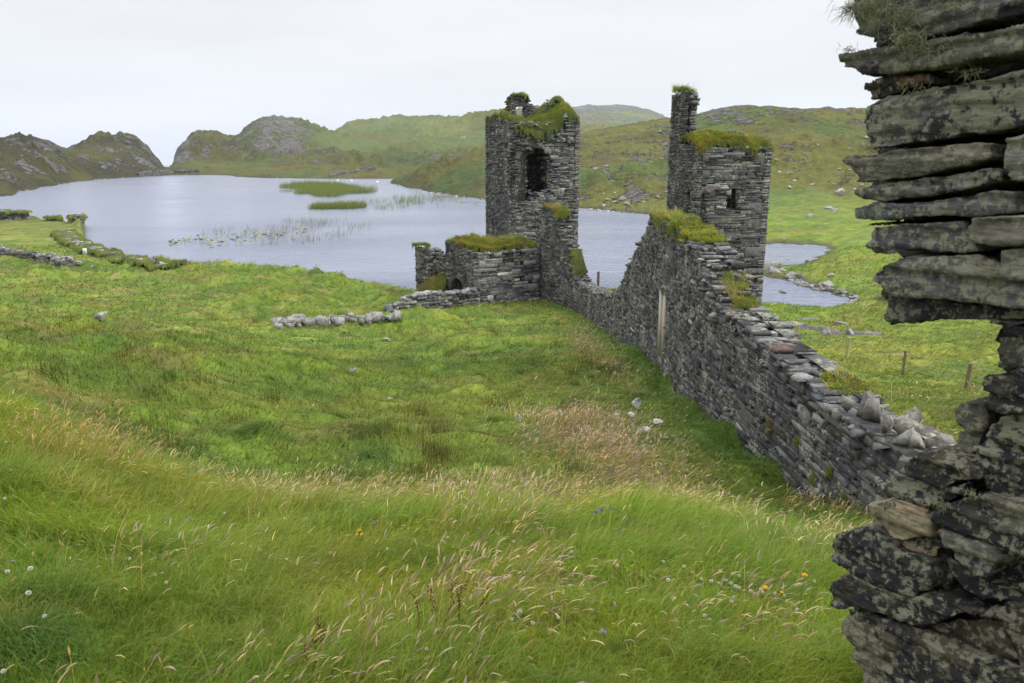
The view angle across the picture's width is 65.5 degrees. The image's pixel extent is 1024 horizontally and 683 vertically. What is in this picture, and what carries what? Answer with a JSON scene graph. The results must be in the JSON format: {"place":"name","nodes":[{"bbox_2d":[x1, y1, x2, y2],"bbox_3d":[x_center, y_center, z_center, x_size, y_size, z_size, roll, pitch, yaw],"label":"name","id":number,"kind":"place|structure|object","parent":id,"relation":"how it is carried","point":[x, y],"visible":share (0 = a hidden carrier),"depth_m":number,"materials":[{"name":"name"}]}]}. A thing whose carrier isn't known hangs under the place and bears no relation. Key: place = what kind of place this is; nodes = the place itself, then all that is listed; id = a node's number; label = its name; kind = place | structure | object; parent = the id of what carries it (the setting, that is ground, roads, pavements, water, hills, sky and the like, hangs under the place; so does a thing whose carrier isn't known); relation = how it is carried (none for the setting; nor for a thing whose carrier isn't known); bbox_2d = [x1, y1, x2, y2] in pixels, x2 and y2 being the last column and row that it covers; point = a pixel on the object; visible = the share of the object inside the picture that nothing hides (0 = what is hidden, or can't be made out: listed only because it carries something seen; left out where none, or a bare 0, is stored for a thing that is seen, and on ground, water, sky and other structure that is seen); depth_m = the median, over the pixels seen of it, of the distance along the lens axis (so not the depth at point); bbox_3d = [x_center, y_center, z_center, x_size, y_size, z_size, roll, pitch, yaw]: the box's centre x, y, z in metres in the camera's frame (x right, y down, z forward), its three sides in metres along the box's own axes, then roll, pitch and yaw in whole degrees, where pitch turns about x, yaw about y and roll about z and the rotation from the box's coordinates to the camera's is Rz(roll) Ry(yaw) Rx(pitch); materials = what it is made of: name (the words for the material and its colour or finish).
{"place":"outdoors","nodes":[
{"label":"outdoors","id":0,"kind":"place"},
{"bbox_2d":[0,175,849,306],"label":"lake","id":1,"kind":"structure","parent":0,"point":[150,216],"depth_m":111.43,"materials":[{"name":"liquid"}]},
{"bbox_2d":[136,169,198,175],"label":"causeway","id":2,"kind":"structure","parent":1,"relation":"in","point":[152,172],"depth_m":318.16,"materials":[{"name":"stone"}]},
{"bbox_2d":[171,213,378,245],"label":"reed bed","id":3,"kind":"object","parent":1,"relation":"in","point":[288,218],"visible":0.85,"depth_m":100.52,"materials":[{"name":"green plant"}]},
{"bbox_2d":[278,178,377,197],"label":"reed bed","id":4,"kind":"object","parent":1,"relation":"in","point":[329,188],"visible":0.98,"depth_m":196.50,"materials":[{"name":"green plant"}]},
{"bbox_2d":[307,196,367,209],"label":"reed bed","id":5,"kind":"object","parent":1,"relation":"in","point":[336,205],"visible":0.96,"depth_m":142.21,"materials":[{"name":"green plant"}]},
{"bbox_2d":[364,191,465,209],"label":"reed bed","id":6,"kind":"object","parent":1,"relation":"in","point":[407,202],"visible":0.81,"depth_m":159.53,"materials":[{"name":"green plant"}]},
{"bbox_2d":[798,284,809,286],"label":"shore stone","id":7,"kind":"object","parent":1,"relation":"in","point":[803,285],"visible":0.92,"depth_m":62.05,"materials":[{"name":"grey stone"}]},
{"bbox_2d":[811,287,825,290],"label":"shore stone","id":8,"kind":"object","parent":1,"relation":"in","point":[818,289],"visible":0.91,"depth_m":60.27,"materials":[{"name":"grey stone"}]},
{"bbox_2d":[0,105,877,244],"bbox_3d":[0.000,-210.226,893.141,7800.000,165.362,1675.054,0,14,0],"label":"hills","id":9,"kind":"structure","parent":0,"point":[433,153],"depth_m":219.58,"materials":[{"name":"green plant"}]},
{"bbox_2d":[329,166,375,176],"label":"boundary wall","id":10,"kind":"structure","parent":9,"relation":"on","point":[352,172],"depth_m":296.04,"materials":[{"name":"stone"}]},
{"bbox_2d":[834,188,844,195],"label":"hillside rock","id":11,"kind":"object","parent":9,"relation":"on","point":[840,191],"visible":0.97,"depth_m":118.27,"materials":[{"name":"grey stone"}]},
{"bbox_2d":[0,0,880,164],"label":"sky","id":12,"kind":"structure","parent":0,"point":[159,72],"materials":[{"name":"white"}]},
{"bbox_2d":[412,231,540,302],"bbox_3d":[-2.617,-4.519,51.803,8.990,5.356,6.445,0,14,0],"label":"castle annex","id":13,"kind":"object","parent":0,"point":[505,268],"visible":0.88,"depth_m":50.66,"materials":[{"name":"stone"}]},
{"bbox_2d":[0,202,1005,682],"bbox_3d":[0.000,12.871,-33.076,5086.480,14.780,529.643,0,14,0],"label":"ground","id":14,"kind":"structure","parent":0,"point":[842,232],"depth_m":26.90,"materials":[{"name":"green plant"}]},
{"bbox_2d":[0,209,32,219],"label":"ruined hut","id":15,"kind":"object","parent":14,"relation":"on","point":[17,214],"visible":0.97,"depth_m":108.66,"materials":[{"name":"stone"}]},
{"bbox_2d":[0,245,74,265],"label":"field wall","id":16,"kind":"structure","parent":14,"relation":"on","point":[54,259],"depth_m":67.28,"materials":[{"name":"stone"}]},
{"bbox_2d":[43,213,87,223],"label":"shore ruin","id":17,"kind":"object","parent":14,"relation":"on","point":[82,217],"visible":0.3,"depth_m":108.83,"materials":[{"name":"stone"}]},
{"bbox_2d":[82,248,86,257],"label":"notice sign","id":18,"kind":"object","parent":14,"relation":"on","point":[85,251],"visible":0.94,"depth_m":69.81,"materials":[{"name":"white wood"}]},
{"bbox_2d":[50,228,124,257],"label":"turf bank","id":19,"kind":"structure","parent":14,"relation":"on","point":[72,238],"depth_m":77.94,"materials":[{"name":"green plant"}]},
{"bbox_2d":[93,312,106,320],"bbox_3d":[-14.508,-0.900,28.122,0.510,0.319,0.253,6,15,22],"label":"boulder","id":20,"kind":"object","parent":14,"relation":"on","point":[101,315],"visible":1,"depth_m":28.01,"materials":[{"name":"grey stone"}]},
{"bbox_2d":[108,252,186,270],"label":"turf bank","id":21,"kind":"structure","parent":14,"relation":"on","point":[160,263],"depth_m":61.69,"materials":[{"name":"green plant"}]},
{"bbox_2d":[295,616,328,679],"bbox_3d":[-0.750,1.190,3.019,0.077,0.300,0.178,2,14,9],"label":"dock plant","id":22,"kind":"object","parent":14,"relation":"on","point":[319,625],"visible":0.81,"depth_m":3.05,"materials":[{"name":"plant"}]},
{"bbox_2d":[270,287,481,328],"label":"dry stone wall","id":23,"kind":"structure","parent":14,"relation":"on","point":[438,299],"depth_m":44.98,"materials":[{"name":"grey stone"}]},
{"bbox_2d":[406,580,455,638],"bbox_3d":[-0.344,1.160,3.407,0.218,0.333,0.081,0,14,0],"label":"dock plant","id":24,"kind":"object","parent":14,"relation":"on","point":[413,595],"visible":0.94,"depth_m":3.39,"materials":[{"name":"brown plant"}]},
{"bbox_2d":[455,580,492,629],"bbox_3d":[-0.166,1.162,3.486,0.162,0.316,0.096,0,14,0],"label":"dock plant","id":25,"kind":"object","parent":14,"relation":"on","point":[459,600],"visible":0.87,"depth_m":3.49,"materials":[{"name":"plant"}]},
{"bbox_2d":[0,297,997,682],"bbox_3d":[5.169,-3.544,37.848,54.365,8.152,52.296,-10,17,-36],"label":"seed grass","id":26,"kind":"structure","parent":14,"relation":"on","point":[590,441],"depth_m":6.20,"materials":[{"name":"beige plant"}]},
{"bbox_2d":[485,92,579,281],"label":"castle keep","id":27,"kind":"structure","parent":14,"relation":"on","point":[532,157],"depth_m":55.25,"materials":[{"name":"stone"}]},
{"bbox_2d":[597,271,599,285],"bbox_3d":[5.085,-2.947,47.136,0.165,2.419,0.163,0,14,0],"label":"marker post","id":28,"kind":"object","parent":14,"relation":"on","point":[598,276],"visible":0.41,"depth_m":46.89,"materials":[{"name":"wood"}]},
{"bbox_2d":[598,627,607,635],"bbox_3d":[0.394,1.255,3.447,0.046,0.034,0.066,6,15,24],"label":"boulder","id":29,"kind":"object","parent":14,"relation":"on","point":[603,630],"visible":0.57,"depth_m":3.43,"materials":[{"name":"grey stone"}]},
{"bbox_2d":[631,398,640,409],"bbox_3d":[2.830,1.403,18.058,0.166,0.271,0.360,6,15,25],"label":"boulder","id":30,"kind":"object","parent":14,"relation":"on","point":[636,403],"visible":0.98,"depth_m":17.96,"materials":[{"name":"grey stone"}]},
{"bbox_2d":[636,426,650,433],"bbox_3d":[2.558,1.720,15.504,0.307,0.121,0.192,0,14,0],"label":"boulder","id":31,"kind":"object","parent":14,"relation":"on","point":[646,429],"visible":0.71,"depth_m":15.46,"materials":[{"name":"grey stone"}]},
{"bbox_2d":[653,418,662,424],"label":"boulder","id":32,"kind":"object","parent":14,"relation":"on","point":[657,420],"visible":0.75,"depth_m":15.96,"materials":[{"name":"grey stone"}]},
{"bbox_2d":[666,82,776,304],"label":"castle tower","id":33,"kind":"structure","parent":14,"relation":"on","point":[721,179],"depth_m":41.31,"materials":[{"name":"stone"}]},
{"bbox_2d":[539,202,957,519],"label":"curtain wall","id":34,"kind":"structure","parent":14,"relation":"on","point":[701,323],"depth_m":16.11,"materials":[{"name":"stone"}]},
{"bbox_2d":[657,290,666,362],"bbox_3d":[4.647,-0.480,24.734,0.086,2.060,1.161,0,14,0],"label":"door","id":35,"kind":"structure","parent":34,"relation":"in","point":[662,300],"depth_m":24.67,"materials":[{"name":"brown wood"}]},
{"bbox_2d":[761,585,767,624],"bbox_3d":[1.156,1.263,3.665,0.025,0.323,0.025,-17,23,-38],"label":"hawkweed","id":36,"kind":"object","parent":14,"relation":"on","point":[764,586],"visible":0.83,"depth_m":3.62,"materials":[{"name":"yellow plant"}]},
{"bbox_2d":[763,261,782,269],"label":"shore stone","id":37,"kind":"object","parent":14,"relation":"on","point":[774,264],"visible":0.52,"depth_m":69.49,"materials":[{"name":"grey stone"}]},
{"bbox_2d":[760,529,786,545],"bbox_3d":[1.827,1.431,5.717,0.254,0.114,0.364,10,17,36],"label":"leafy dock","id":38,"kind":"object","parent":14,"relation":"on","point":[772,536],"visible":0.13,"depth_m":5.73,"materials":[{"name":"green plant"}]},
{"bbox_2d":[770,268,780,272],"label":"shore stone","id":39,"kind":"object","parent":14,"relation":"on","point":[772,270],"visible":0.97,"depth_m":66.85,"materials":[{"name":"grey stone"}]},
{"bbox_2d":[785,272,797,279],"bbox_3d":[22.938,-5.394,65.367,0.916,0.656,1.373,-12,9,-24],"label":"shore stone","id":40,"kind":"object","parent":14,"relation":"on","point":[792,275],"visible":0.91,"depth_m":65.00,"materials":[{"name":"grey stone"}]},
{"bbox_2d":[786,321,803,328],"bbox_3d":[14.770,-0.829,41.651,1.061,0.417,0.825,10,17,34],"label":"outcrop","id":41,"kind":"object","parent":14,"relation":"on","point":[793,323],"visible":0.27,"depth_m":41.52,"materials":[{"name":"grey stone"}]},
{"bbox_2d":[795,274,805,280],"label":"shore stone","id":42,"kind":"object","parent":14,"relation":"on","point":[800,276],"visible":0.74,"depth_m":64.80,"materials":[{"name":"grey stone"}]},
{"bbox_2d":[794,573,807,634],"bbox_3d":[1.330,1.227,3.684,0.027,0.343,0.026,-3,16,-21],"label":"hawkweed","id":43,"kind":"object","parent":14,"relation":"on","point":[806,575],"visible":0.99,"depth_m":3.65,"materials":[{"name":"yellow plant"}]},
{"bbox_2d":[820,327,831,335],"bbox_3d":[15.969,-0.457,40.405,1.053,0.530,0.437,-10,17,-35],"label":"outcrop","id":44,"kind":"object","parent":14,"relation":"on","point":[826,330],"visible":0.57,"depth_m":40.28,"materials":[{"name":"grey stone"}]},
{"bbox_2d":[821,281,833,286],"bbox_3d":[24.127,-4.281,60.640,1.147,0.548,0.765,-6,13,-31],"label":"shore stone","id":45,"kind":"object","parent":14,"relation":"on","point":[827,283],"visible":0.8,"depth_m":60.50,"materials":[{"name":"grey stone"}]},
{"bbox_2d":[834,321,848,324],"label":"outcrop","id":46,"kind":"object","parent":14,"relation":"on","point":[839,323],"visible":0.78,"depth_m":42.77,"materials":[{"name":"grey stone"}]},
{"bbox_2d":[846,327,853,334],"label":"outcrop","id":47,"kind":"object","parent":14,"relation":"on","point":[849,331],"visible":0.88,"depth_m":39.99,"materials":[{"name":"grey stone"}]},
{"bbox_2d":[794,324,1004,389],"bbox_3d":[14.218,0.359,30.589,1.830,3.156,18.325,-2,14,-7],"label":"wire fence","id":48,"kind":"object","parent":14,"relation":"on","point":[968,374],"visible":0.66,"depth_m":30.55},
{"bbox_2d":[824,0,1023,682],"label":"ruined wall","id":49,"kind":"structure","parent":14,"relation":"on","point":[929,587],"depth_m":2.05,"materials":[{"name":"stone"}]},
{"bbox_2d":[564,104,663,119],"bbox_3d":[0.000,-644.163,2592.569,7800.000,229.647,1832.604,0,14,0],"label":"mountain","id":50,"kind":"structure","parent":0,"point":[586,110],"depth_m":2047.67,"materials":[{"name":"green plant"}]}
]}

